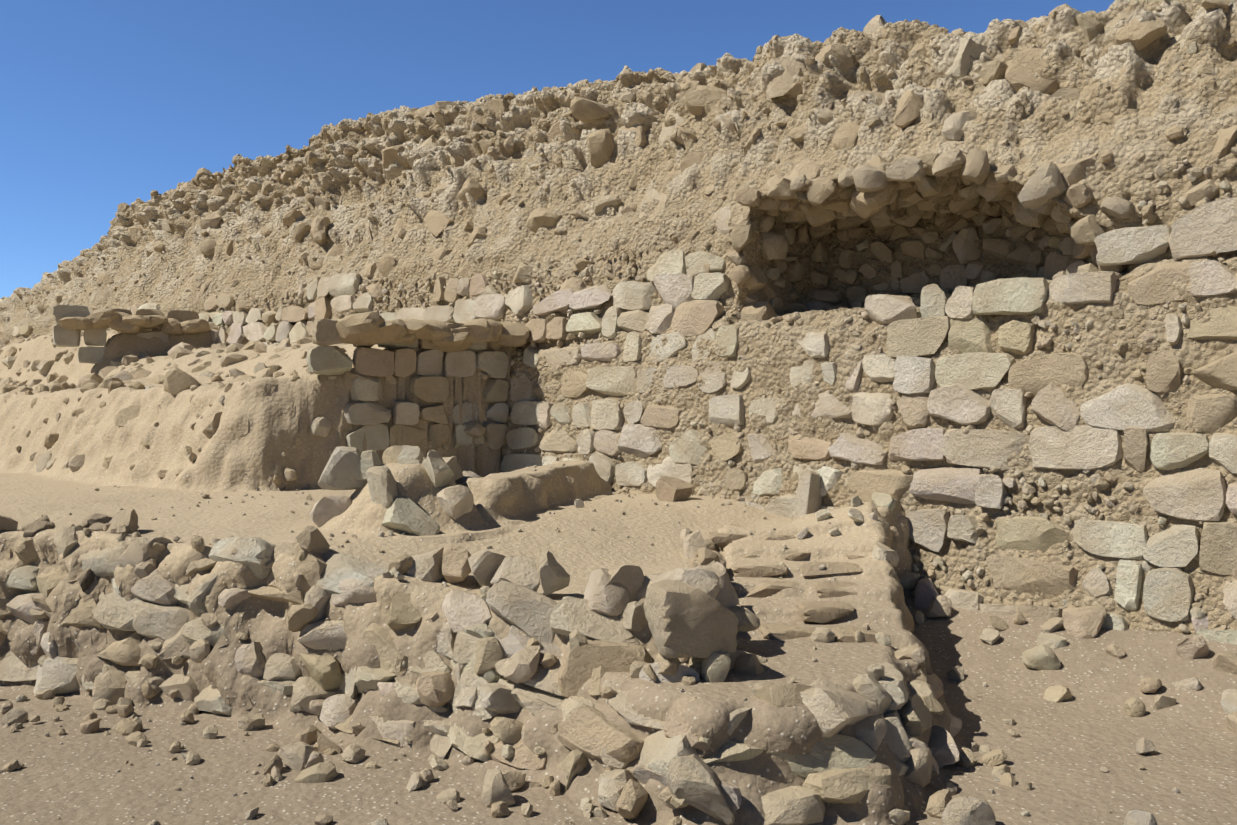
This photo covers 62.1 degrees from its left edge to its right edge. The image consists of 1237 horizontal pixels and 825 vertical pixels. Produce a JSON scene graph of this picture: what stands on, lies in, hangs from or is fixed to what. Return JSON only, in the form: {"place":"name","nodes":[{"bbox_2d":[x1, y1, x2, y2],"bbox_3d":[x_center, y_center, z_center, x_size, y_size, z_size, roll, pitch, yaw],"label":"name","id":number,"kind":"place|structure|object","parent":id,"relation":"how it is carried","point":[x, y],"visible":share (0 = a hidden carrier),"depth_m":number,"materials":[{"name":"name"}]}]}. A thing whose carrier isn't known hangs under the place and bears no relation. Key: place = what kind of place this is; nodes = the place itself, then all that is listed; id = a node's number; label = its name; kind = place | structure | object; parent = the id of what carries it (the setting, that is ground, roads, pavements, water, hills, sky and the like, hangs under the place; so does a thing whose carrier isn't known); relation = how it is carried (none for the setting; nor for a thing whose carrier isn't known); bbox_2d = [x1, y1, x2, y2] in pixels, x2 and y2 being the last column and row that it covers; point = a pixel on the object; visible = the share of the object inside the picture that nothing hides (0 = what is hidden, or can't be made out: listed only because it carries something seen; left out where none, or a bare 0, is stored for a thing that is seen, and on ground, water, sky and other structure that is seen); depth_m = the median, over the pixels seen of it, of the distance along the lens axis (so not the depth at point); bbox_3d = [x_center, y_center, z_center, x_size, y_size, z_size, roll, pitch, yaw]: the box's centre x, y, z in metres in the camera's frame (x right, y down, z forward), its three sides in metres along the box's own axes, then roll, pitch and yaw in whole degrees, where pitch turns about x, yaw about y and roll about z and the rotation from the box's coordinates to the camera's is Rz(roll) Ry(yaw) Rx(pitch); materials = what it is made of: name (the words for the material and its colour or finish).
{"place":"outdoors","nodes":[
{"label":"outdoors","id":0,"kind":"place"},
{"bbox_2d":[0,0,1114,298],"label":"sky","id":1,"kind":"structure","parent":0,"point":[105,104],"materials":[{"name":"blue"}]},
{"bbox_2d":[0,322,1236,824],"bbox_3d":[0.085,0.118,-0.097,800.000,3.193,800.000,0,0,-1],"label":"terrain","id":2,"kind":"structure","parent":0,"point":[1058,754],"depth_m":5.89,"materials":[{"name":"beige sand"}]},
{"bbox_2d":[0,328,488,483],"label":"bank rubble","id":3,"kind":"object","parent":2,"relation":"on","point":[174,380],"visible":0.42,"depth_m":12.48,"materials":[{"name":"stone"}]},
{"bbox_2d":[0,515,1019,824],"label":"rubble pile","id":4,"kind":"object","parent":2,"relation":"on","point":[828,767],"visible":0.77,"depth_m":5.16,"materials":[{"name":"stone"}]},
{"bbox_2d":[0,0,1236,634],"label":"hillside","id":5,"kind":"structure","parent":2,"relation":"on","point":[992,124],"depth_m":9.25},
{"bbox_2d":[0,0,1236,343],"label":"rocks","id":6,"kind":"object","parent":5,"relation":"on","point":[1032,210],"depth_m":9.08,"materials":[{"name":"stone"}]},
{"bbox_2d":[10,147,1236,644],"bbox_3d":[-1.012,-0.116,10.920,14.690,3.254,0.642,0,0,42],"label":"wall stones","id":7,"kind":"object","parent":5,"relation":"attached to","point":[1098,481],"depth_m":7.41,"materials":[{"name":"stone"}]},
{"bbox_2d":[0,305,1236,824],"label":"loose stones","id":8,"kind":"object","parent":2,"relation":"on","point":[684,621],"visible":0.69,"depth_m":6.92,"materials":[{"name":"beige stone"}]}
]}

